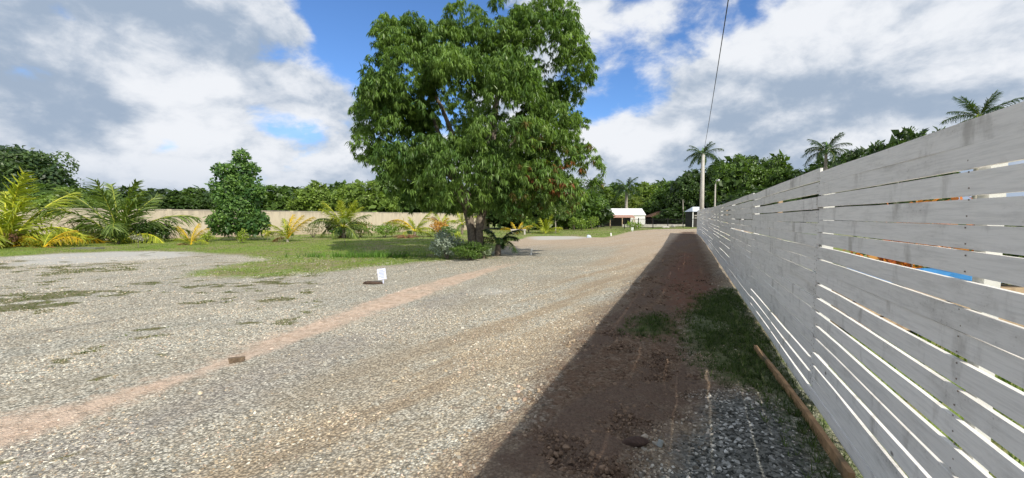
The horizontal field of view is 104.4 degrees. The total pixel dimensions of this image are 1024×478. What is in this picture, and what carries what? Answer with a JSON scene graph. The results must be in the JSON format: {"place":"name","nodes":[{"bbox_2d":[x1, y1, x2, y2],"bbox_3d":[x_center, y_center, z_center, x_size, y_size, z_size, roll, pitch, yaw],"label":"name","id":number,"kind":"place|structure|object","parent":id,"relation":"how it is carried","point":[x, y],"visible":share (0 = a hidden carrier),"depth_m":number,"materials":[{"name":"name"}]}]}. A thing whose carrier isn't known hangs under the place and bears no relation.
{"place":"outdoors","nodes":[
{"label":"outdoors","id":0,"kind":"place"},
{"bbox_2d":[0,239,510,275],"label":"lawn grass","id":1,"kind":"structure","parent":0,"point":[237,242],"depth_m":20.92,"materials":[{"name":"plant"}]},
{"bbox_2d":[329,227,345,244],"bbox_3d":[-9.948,-0.107,22.509,0.827,1.175,0.764,2,4,40],"label":"seedling","id":2,"kind":"object","parent":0,"point":[338,231],"visible":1,"depth_m":22.45,"materials":[{"name":"green plant"}]},
{"bbox_2d":[0,221,1023,477],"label":"ground","id":3,"kind":"structure","parent":0,"point":[570,401],"depth_m":4.32,"materials":[{"name":"gravel"}]},
{"bbox_2d":[1,229,38,245],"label":"dry clump","id":4,"kind":"object","parent":3,"relation":"on","point":[15,237],"visible":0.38,"depth_m":22.27,"materials":[{"name":"brown plant"}]},
{"bbox_2d":[0,144,87,206],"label":"tree","id":5,"kind":"object","parent":3,"relation":"on","point":[41,167],"visible":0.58,"depth_m":44.86,"materials":[{"name":"green plant"}]},
{"bbox_2d":[0,183,100,206],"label":"belt tree","id":6,"kind":"object","parent":3,"relation":"on","point":[44,189],"visible":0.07,"depth_m":42.56,"materials":[{"name":"green plant"}]},
{"bbox_2d":[18,228,85,247],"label":"coconut palm","id":7,"kind":"object","parent":3,"relation":"on","point":[49,238],"visible":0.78,"depth_m":22.20,"materials":[{"name":"yellow plant"}]},
{"bbox_2d":[0,166,110,247],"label":"coconut palm","id":8,"kind":"object","parent":3,"relation":"on","point":[9,222],"visible":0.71,"depth_m":22.60,"materials":[{"name":"green plant"}]},
{"bbox_2d":[27,187,101,207],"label":"belt tree","id":9,"kind":"object","parent":3,"relation":"on","point":[45,200],"visible":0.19,"depth_m":38.94,"materials":[{"name":"green plant"}]},
{"bbox_2d":[70,247,104,249],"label":"concrete slab","id":10,"kind":"structure","parent":3,"relation":"on","point":[92,248],"depth_m":21.05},
{"bbox_2d":[80,187,125,205],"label":"belt tree","id":11,"kind":"object","parent":3,"relation":"on","point":[92,193],"visible":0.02,"depth_m":51.11,"materials":[{"name":"green plant"}]},
{"bbox_2d":[17,177,202,244],"bbox_3d":[-26.102,-1.272,26.496,8.258,5.480,8.230,0,3,0],"label":"coconut palm","id":12,"kind":"object","parent":3,"relation":"on","point":[105,228],"visible":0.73,"depth_m":25.91,"materials":[{"name":"green plant"}]},
{"bbox_2d":[111,229,128,243],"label":"green bush","id":13,"kind":"object","parent":3,"relation":"on","point":[116,236],"visible":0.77,"depth_m":24.79,"materials":[{"name":"green plant"}]},
{"bbox_2d":[88,185,166,206],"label":"belt tree","id":14,"kind":"object","parent":3,"relation":"on","point":[123,189],"visible":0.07,"depth_m":53.97,"materials":[{"name":"green plant"}]},
{"bbox_2d":[129,234,144,247],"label":"seedling","id":15,"kind":"object","parent":3,"relation":"on","point":[136,237],"visible":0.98,"depth_m":21.47,"materials":[{"name":"grey plant"}]},
{"bbox_2d":[131,220,174,239],"bbox_3d":[-24.637,-0.520,27.162,2.407,1.626,2.059,-1,3,-27],"label":"green bush","id":16,"kind":"object","parent":3,"relation":"on","point":[140,225],"visible":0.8,"depth_m":26.99,"materials":[{"name":"green plant"}]},
{"bbox_2d":[0,263,322,380],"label":"weeds","id":17,"kind":"object","parent":3,"relation":"on","point":[128,291],"visible":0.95,"depth_m":8.60,"materials":[{"name":"green plant"}]},
{"bbox_2d":[133,188,206,209],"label":"belt tree","id":18,"kind":"object","parent":3,"relation":"on","point":[168,193],"visible":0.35,"depth_m":55.97,"materials":[{"name":"green plant"}]},
{"bbox_2d":[161,185,214,209],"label":"belt tree","id":19,"kind":"object","parent":3,"relation":"on","point":[192,192],"visible":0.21,"depth_m":58.04,"materials":[{"name":"green plant"}]},
{"bbox_2d":[173,224,208,244],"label":"yellow palm","id":20,"kind":"object","parent":3,"relation":"on","point":[184,235],"visible":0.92,"depth_m":24.56,"materials":[{"name":"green plant"}]},
{"bbox_2d":[179,192,218,209],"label":"belt tree","id":21,"kind":"object","parent":3,"relation":"on","point":[206,198],"visible":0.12,"depth_m":57.53,"materials":[{"name":"green plant"}]},
{"bbox_2d":[200,229,215,241],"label":"green bush","id":22,"kind":"object","parent":3,"relation":"on","point":[205,236],"visible":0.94,"depth_m":26.94,"materials":[{"name":"green plant"}]},
{"bbox_2d":[228,356,244,363],"bbox_3d":[-3.079,1.348,4.439,0.166,0.058,0.063,0,5,-32],"label":"timber block","id":23,"kind":"object","parent":3,"relation":"on","point":[236,359],"depth_m":4.42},
{"bbox_2d":[203,147,271,239],"bbox_3d":[-20.016,-3.218,28.933,4.307,7.006,3.961,-2,3,-30],"label":"round tree","id":24,"kind":"object","parent":3,"relation":"on","point":[241,193],"visible":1,"depth_m":28.27,"materials":[{"name":"green plant"}]},
{"bbox_2d":[235,229,248,242],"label":"green bush","id":25,"kind":"object","parent":3,"relation":"on","point":[240,237],"visible":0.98,"depth_m":26.14,"materials":[{"name":"green plant"}]},
{"bbox_2d":[0,207,489,240],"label":"boundary wall","id":26,"kind":"structure","parent":3,"relation":"on","point":[375,219],"depth_m":38.78,"materials":[{"name":"concrete"}]},
{"bbox_2d":[259,184,295,210],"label":"belt tree","id":27,"kind":"object","parent":3,"relation":"on","point":[281,194],"visible":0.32,"depth_m":56.15,"materials":[{"name":"green plant"}]},
{"bbox_2d":[264,214,315,241],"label":"yellow palm","id":28,"kind":"object","parent":3,"relation":"on","point":[287,228],"visible":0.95,"depth_m":27.67,"materials":[{"name":"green plant"}]},
{"bbox_2d":[284,180,337,211],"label":"belt tree","id":29,"kind":"object","parent":3,"relation":"on","point":[312,196],"visible":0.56,"depth_m":50.17,"materials":[{"name":"green plant"}]},
{"bbox_2d":[301,223,325,236],"bbox_3d":[-17.071,-0.735,34.165,1.970,1.310,2.343,-3,4,-41],"label":"twiggy shrub","id":30,"kind":"object","parent":3,"relation":"on","point":[311,228],"visible":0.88,"depth_m":33.89,"materials":[{"name":"beige plant"}]},
{"bbox_2d":[307,200,372,239],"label":"coconut palm","id":31,"kind":"object","parent":3,"relation":"on","point":[341,219],"visible":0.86,"depth_m":32.61,"materials":[{"name":"green plant"}]},
{"bbox_2d":[327,180,364,203],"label":"belt tree","id":32,"kind":"object","parent":3,"relation":"on","point":[334,186],"visible":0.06,"depth_m":58.93,"materials":[{"name":"green plant"}]},
{"bbox_2d":[345,221,372,236],"bbox_3d":[-13.223,-0.860,34.454,2.201,1.552,2.600,-2,3,-30],"label":"flowering shrub","id":33,"kind":"object","parent":3,"relation":"on","point":[360,234],"visible":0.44,"depth_m":34.38,"materials":[{"name":"green plant"}]},
{"bbox_2d":[322,179,403,211],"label":"belt tree","id":34,"kind":"object","parent":3,"relation":"on","point":[373,199],"visible":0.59,"depth_m":50.50,"materials":[{"name":"green plant"}]},
{"bbox_2d":[284,249,449,258],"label":"tall grass","id":35,"kind":"structure","parent":3,"relation":"on","point":[374,255],"depth_m":16.59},
{"bbox_2d":[0,255,739,308],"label":"gravel","id":36,"kind":"structure","parent":3,"relation":"on","point":[254,259],"depth_m":11.25,"materials":[{"name":"gravel"}]},
{"bbox_2d":[4,271,754,460],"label":"coarse stones","id":37,"kind":"object","parent":3,"relation":"on","point":[445,370],"visible":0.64,"depth_m":4.79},
{"bbox_2d":[377,268,386,283],"bbox_3d":[-3.200,0.921,9.758,0.233,0.412,0.044,0,3,-6],"label":"yard sign","id":38,"kind":"object","parent":3,"relation":"on","point":[381,273],"visible":0.95,"depth_m":9.75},
{"bbox_2d":[369,222,400,237],"bbox_3d":[-10.870,-0.804,34.100,2.398,1.486,2.662,3,4,41],"label":"green bush","id":39,"kind":"object","parent":3,"relation":"on","point":[388,227],"visible":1,"depth_m":33.66,"materials":[{"name":"green plant"}]},
{"bbox_2d":[364,171,413,212],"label":"belt tree","id":40,"kind":"object","parent":3,"relation":"on","point":[385,187],"visible":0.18,"depth_m":54.35,"materials":[{"name":"green plant"}]},
{"bbox_2d":[393,234,417,238],"bbox_3d":[-8.862,-0.029,33.058,2.205,0.713,2.175,0,3,0],"label":"concrete slab","id":41,"kind":"object","parent":3,"relation":"on","point":[403,236],"visible":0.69,"depth_m":32.79,"materials":[{"name":"brown concrete"}]},
{"bbox_2d":[383,212,434,236],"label":"yellow palm","id":42,"kind":"object","parent":3,"relation":"on","point":[411,225],"visible":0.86,"depth_m":34.96,"materials":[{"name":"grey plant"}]},
{"bbox_2d":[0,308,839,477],"bbox_3d":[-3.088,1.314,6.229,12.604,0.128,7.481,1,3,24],"label":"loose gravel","id":43,"kind":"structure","parent":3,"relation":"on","point":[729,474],"depth_m":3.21,"materials":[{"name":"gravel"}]},
{"bbox_2d":[398,194,444,212],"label":"belt tree","id":44,"kind":"object","parent":3,"relation":"on","point":[418,210],"visible":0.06,"depth_m":55.34,"materials":[{"name":"green plant"}]},
{"bbox_2d":[429,219,448,233],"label":"croton shrub","id":45,"kind":"object","parent":3,"relation":"on","point":[439,225],"visible":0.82,"depth_m":33.85,"materials":[{"name":"orange plant"}]},
{"bbox_2d":[426,213,458,224],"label":"yellow palm","id":46,"kind":"object","parent":3,"relation":"on","point":[439,220],"visible":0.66,"depth_m":40.24,"materials":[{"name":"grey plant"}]},
{"bbox_2d":[428,229,463,258],"bbox_3d":[-2.676,0.226,15.958,1.540,1.282,1.511,0,3,0],"label":"silver bush","id":47,"kind":"object","parent":3,"relation":"on","point":[442,241],"visible":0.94,"depth_m":15.80,"materials":[{"name":"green plant"}]},
{"bbox_2d":[439,225,457,236],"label":"green bush","id":48,"kind":"object","parent":3,"relation":"on","point":[449,228],"visible":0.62,"depth_m":32.79,"materials":[{"name":"green plant"}]},
{"bbox_2d":[160,227,748,239],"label":"lawn grass","id":49,"kind":"structure","parent":3,"relation":"on","point":[420,236],"depth_m":39.60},
{"bbox_2d":[445,211,476,233],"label":"coconut palm","id":50,"kind":"object","parent":3,"relation":"on","point":[461,226],"visible":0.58,"depth_m":40.89,"materials":[{"name":"green plant"}]},
{"bbox_2d":[449,241,489,259],"bbox_3d":[-1.692,0.461,15.400,1.428,0.841,1.464,3,4,44],"label":"green bush","id":51,"kind":"object","parent":3,"relation":"on","point":[468,250],"visible":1,"depth_m":15.15,"materials":[{"name":"green plant"}]},
{"bbox_2d":[345,0,605,256],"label":"mango tree","id":52,"kind":"object","parent":3,"relation":"on","point":[422,167],"visible":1,"depth_m":15.05,"materials":[{"name":"green plant"}]},
{"bbox_2d":[474,246,491,258],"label":"silver bush","id":53,"kind":"object","parent":3,"relation":"on","point":[486,253],"visible":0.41,"depth_m":15.98,"materials":[{"name":"green plant"}]},
{"bbox_2d":[482,229,522,255],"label":"coconut palm","id":54,"kind":"object","parent":3,"relation":"on","point":[500,243],"visible":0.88,"depth_m":17.13,"materials":[{"name":"green plant"}]},
{"bbox_2d":[475,181,541,228],"bbox_3d":[0.485,-5.442,59.898,13.850,8.292,10.331,-1,3,-14],"label":"belt tree","id":55,"kind":"object","parent":3,"relation":"on","point":[509,220],"visible":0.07,"depth_m":58.01,"materials":[{"name":"green plant"}]},
{"bbox_2d":[501,222,532,231],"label":"yellow palm","id":56,"kind":"object","parent":3,"relation":"on","point":[513,225],"visible":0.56,"depth_m":42.29,"materials":[{"name":"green plant"}]},
{"bbox_2d":[521,216,534,232],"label":"green bush","id":57,"kind":"object","parent":3,"relation":"on","point":[528,223],"visible":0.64,"depth_m":44.86,"materials":[{"name":"green plant"}]},
{"bbox_2d":[512,189,571,229],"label":"belt tree","id":58,"kind":"object","parent":3,"relation":"on","point":[542,218],"visible":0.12,"depth_m":55.94,"materials":[{"name":"green plant"}]},
{"bbox_2d":[532,214,562,233],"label":"coconut palm","id":59,"kind":"object","parent":3,"relation":"on","point":[545,228],"visible":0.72,"depth_m":42.73,"materials":[{"name":"green plant"}]},
{"bbox_2d":[538,199,573,232],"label":"sapling","id":60,"kind":"object","parent":3,"relation":"on","point":[554,212],"visible":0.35,"depth_m":43.02,"materials":[{"name":"green plant"}]},
{"bbox_2d":[535,177,608,228],"bbox_3d":[8.337,-5.493,59.595,12.082,8.420,8.692,-1,3,-14],"label":"belt tree","id":61,"kind":"object","parent":3,"relation":"on","point":[593,199],"visible":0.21,"depth_m":59.01,"materials":[{"name":"green plant"}]},
{"bbox_2d":[568,216,580,229],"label":"green bush","id":62,"kind":"object","parent":3,"relation":"on","point":[573,223],"visible":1,"depth_m":54.87,"materials":[{"name":"green plant"}]},
{"bbox_2d":[576,218,586,229],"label":"green bush","id":63,"kind":"object","parent":3,"relation":"on","point":[582,225],"visible":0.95,"depth_m":54.76,"materials":[{"name":"green plant"}]},
{"bbox_2d":[586,216,599,229],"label":"green bush","id":64,"kind":"object","parent":3,"relation":"on","point":[593,220],"visible":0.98,"depth_m":54.89,"materials":[{"name":"green plant"}]},
{"bbox_2d":[581,177,605,195],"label":"royal palm","id":65,"kind":"object","parent":3,"relation":"on","point":[593,188],"visible":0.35,"depth_m":89.12,"materials":[{"name":"green plant"}]},
{"bbox_2d":[579,189,614,228],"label":"belt tree","id":66,"kind":"object","parent":3,"relation":"on","point":[606,210],"visible":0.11,"depth_m":64.37,"materials":[{"name":"green plant"}]},
{"bbox_2d":[589,185,623,207],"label":"tree","id":67,"kind":"object","parent":3,"relation":"on","point":[608,195],"visible":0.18,"depth_m":97.66,"materials":[{"name":"green plant"}]},
{"bbox_2d":[432,276,791,477],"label":"dirt clods","id":68,"kind":"object","parent":3,"relation":"on","point":[608,469],"visible":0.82,"depth_m":3.52,"materials":[{"name":"soil"}]},
{"bbox_2d":[601,184,624,202],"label":"tree","id":69,"kind":"object","parent":3,"relation":"on","point":[613,187],"visible":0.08,"depth_m":101.24,"materials":[{"name":"green plant"}]},
{"bbox_2d":[560,218,683,228],"bbox_3d":[18.419,-2.508,64.956,22.193,1.900,0.120,1,3,27],"label":"black fence","id":70,"kind":"object","parent":3,"relation":"on","point":[671,223],"visible":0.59,"depth_m":63.60,"materials":[{"name":"metal"}]},
{"bbox_2d":[600,208,645,226],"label":"white building","id":71,"kind":"structure","parent":3,"relation":"on","point":[628,214],"depth_m":83.98,"materials":[{"name":"paint"}]},
{"bbox_2d":[611,177,641,207],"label":"royal palm","id":72,"kind":"object","parent":3,"relation":"on","point":[626,187],"visible":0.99,"depth_m":90.97,"materials":[{"name":"green plant"}]},
{"bbox_2d":[611,195,643,207],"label":"tree","id":73,"kind":"object","parent":3,"relation":"on","point":[633,201],"visible":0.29,"depth_m":95.78,"materials":[{"name":"green plant"}]},
{"bbox_2d":[625,220,643,229],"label":"green bush","id":74,"kind":"object","parent":3,"relation":"on","point":[634,224],"visible":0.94,"depth_m":54.82,"materials":[{"name":"green plant"}]},
{"bbox_2d":[622,436,648,446],"bbox_3d":[0.892,1.471,2.876,0.197,0.081,0.104,1,3,12],"label":"soil clod","id":75,"kind":"object","parent":3,"relation":"on","point":[636,441],"visible":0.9,"depth_m":2.85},
{"bbox_2d":[628,181,657,206],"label":"tree","id":76,"kind":"object","parent":3,"relation":"on","point":[646,190],"visible":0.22,"depth_m":101.09,"materials":[{"name":"green plant"}]},
{"bbox_2d":[637,205,665,220],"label":"understory tree","id":77,"kind":"object","parent":3,"relation":"on","point":[648,212],"visible":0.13,"depth_m":89.35,"materials":[{"name":"green plant"}]},
{"bbox_2d":[622,224,684,226],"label":"wall","id":78,"kind":"structure","parent":3,"relation":"on","point":[655,225],"depth_m":72.84,"materials":[{"name":"paint"}]},
{"bbox_2d":[642,181,671,213],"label":"tree","id":79,"kind":"object","parent":3,"relation":"on","point":[657,200],"visible":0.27,"depth_m":88.42,"materials":[{"name":"green plant"}]},
{"bbox_2d":[645,211,668,223],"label":"brown hut","id":80,"kind":"object","parent":3,"relation":"on","point":[648,218],"visible":0.2,"depth_m":88.12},
{"bbox_2d":[650,178,669,189],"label":"tree","id":81,"kind":"object","parent":3,"relation":"on","point":[660,184],"visible":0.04,"depth_m":106.30,"materials":[{"name":"green plant"}]},
{"bbox_2d":[652,206,687,223],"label":"understory tree","id":82,"kind":"object","parent":3,"relation":"on","point":[670,213],"visible":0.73,"depth_m":80.66,"materials":[{"name":"green plant"}]},
{"bbox_2d":[663,171,699,213],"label":"tree","id":83,"kind":"object","parent":3,"relation":"on","point":[684,193],"visible":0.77,"depth_m":82.01,"materials":[{"name":"green plant"}]},
{"bbox_2d":[676,168,707,198],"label":"tree","id":84,"kind":"object","parent":3,"relation":"on","point":[695,171],"visible":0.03,"depth_m":90.62,"materials":[{"name":"green plant"}]},
{"bbox_2d":[685,207,704,226],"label":"shed","id":85,"kind":"structure","parent":3,"relation":"on","point":[691,217],"depth_m":65.25,"materials":[{"name":"white paint"}]},
{"bbox_2d":[700,154,704,208],"bbox_3d":[21.006,-5.079,43.799,0.460,8.612,0.480,0,3,0],"label":"utility pole","id":86,"kind":"object","parent":3,"relation":"on","point":[702,183],"visible":0.67,"depth_m":43.63,"materials":[{"name":"concrete"}]},
{"bbox_2d":[703,0,728,153],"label":"overhead wire","id":87,"kind":"object","parent":86,"relation":"attached to","point":[718,62],"visible":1,"depth_m":15.50,"materials":[{"name":"black metal"}]},
{"bbox_2d":[684,141,724,211],"bbox_3d":[24.821,-6.840,51.925,4.656,11.232,4.644,0,3,0],"label":"royal palm","id":88,"kind":"object","parent":3,"relation":"on","point":[698,154],"visible":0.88,"depth_m":51.17,"materials":[{"name":"green plant"}]},
{"bbox_2d":[696,156,725,207],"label":"tree","id":89,"kind":"object","parent":3,"relation":"on","point":[708,173],"visible":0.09,"depth_m":86.29,"materials":[{"name":"green plant"}]},
{"bbox_2d":[704,153,772,224],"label":"tree","id":90,"kind":"object","parent":3,"relation":"on","point":[734,173],"visible":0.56,"depth_m":77.68,"materials":[{"name":"green plant"}]},
{"bbox_2d":[732,155,768,219],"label":"tree","id":91,"kind":"object","parent":3,"relation":"on","point":[761,161],"visible":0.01,"depth_m":82.02,"materials":[{"name":"green plant"}]},
{"bbox_2d":[716,185,799,224],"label":"understory tree","id":92,"kind":"object","parent":3,"relation":"on","point":[733,196],"visible":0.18,"depth_m":68.45,"materials":[{"name":"green plant"}]},
{"bbox_2d":[756,149,795,221],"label":"tree","id":93,"kind":"object","parent":3,"relation":"on","point":[778,166],"visible":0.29,"depth_m":75.76,"materials":[{"name":"green plant"}]},
{"bbox_2d":[773,168,818,222],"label":"tree","id":94,"kind":"object","parent":3,"relation":"on","point":[791,176],"visible":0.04,"depth_m":74.23,"materials":[{"name":"green plant"}]},
{"bbox_2d":[754,345,855,477],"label":"timber board","id":95,"kind":"object","parent":3,"relation":"on","point":[842,465],"visible":0.85,"depth_m":2.95,"materials":[{"name":"wood"}]},
{"bbox_2d":[796,157,841,222],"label":"tree","id":96,"kind":"object","parent":3,"relation":"on","point":[815,165],"visible":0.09,"depth_m":72.47,"materials":[{"name":"green plant"}]},
{"bbox_2d":[801,132,851,170],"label":"royal palm","id":97,"kind":"object","parent":3,"relation":"on","point":[827,147],"visible":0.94,"depth_m":66.83,"materials":[{"name":"green plant"}]},
{"bbox_2d":[817,148,860,220],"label":"tree","id":98,"kind":"object","parent":3,"relation":"on","point":[846,156],"visible":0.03,"depth_m":70.80,"materials":[{"name":"green plant"}]},
{"bbox_2d":[832,145,870,221],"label":"tree","id":99,"kind":"object","parent":3,"relation":"on","point":[861,151],"visible":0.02,"depth_m":69.50,"materials":[{"name":"green plant"}]},
{"bbox_2d":[697,101,1023,477],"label":"slatted fence","id":100,"kind":"object","parent":3,"relation":"on","point":[799,300],"visible":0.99,"depth_m":1.97,"materials":[{"name":"white wood"}]},
{"bbox_2d":[843,139,892,221],"bbox_3d":[57.069,-8.302,61.616,9.077,14.184,6.861,0,3,-9],"label":"tree","id":101,"kind":"object","parent":3,"relation":"on","point":[877,144],"visible":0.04,"depth_m":61.41,"materials":[{"name":"green plant"}]},
{"bbox_2d":[873,126,943,204],"bbox_3d":[59.441,-9.250,59.657,11.542,15.668,8.609,-1,3,-10],"label":"tree","id":102,"kind":"object","parent":3,"relation":"on","point":[904,135],"visible":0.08,"depth_m":58.57,"materials":[{"name":"green plant"}]},
{"bbox_2d":[843,197,973,267],"bbox_3d":[6.262,0.268,5.980,2.103,2.168,1.048,0,3,0],"label":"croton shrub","id":103,"kind":"object","parent":3,"relation":"on","point":[899,262],"visible":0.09,"depth_m":5.96,"materials":[{"name":"plant"}]},
{"bbox_2d":[812,268,1023,329],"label":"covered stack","id":104,"kind":"object","parent":3,"relation":"on","point":[969,278],"visible":0.1,"depth_m":5.29,"materials":[{"name":"plastic"}]},
{"bbox_2d":[920,126,958,200],"bbox_3d":[63.102,-9.183,59.739,6.582,15.523,6.139,-1,3,-11],"label":"tree","id":105,"kind":"object","parent":3,"relation":"on","point":[936,128],"visible":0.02,"depth_m":58.10,"materials":[{"name":"green plant"}]},
{"bbox_2d":[914,223,1023,285],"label":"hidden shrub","id":106,"kind":"object","parent":3,"relation":"on","point":[1013,255],"visible":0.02,"depth_m":7.26,"materials":[{"name":"green plant"}]},
{"bbox_2d":[942,89,1023,198],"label":"coconut palm","id":107,"kind":"object","parent":3,"relation":"on","point":[974,108],"visible":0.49,"depth_m":33.47,"materials":[{"name":"green plant"}]},
{"bbox_2d":[0,0,1023,199],"label":"sky","id":108,"kind":"structure","parent":0,"point":[158,93],"materials":[{"name":"blue"}]},
{"bbox_2d":[617,285,859,477],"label":"shaded grass","id":109,"kind":"structure","parent":0,"point":[710,338],"depth_m":4.97,"materials":[{"name":"plant"}]},
{"bbox_2d":[765,252,1023,477],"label":"verge grass","id":110,"kind":"structure","parent":0,"point":[998,377],"depth_m":3.86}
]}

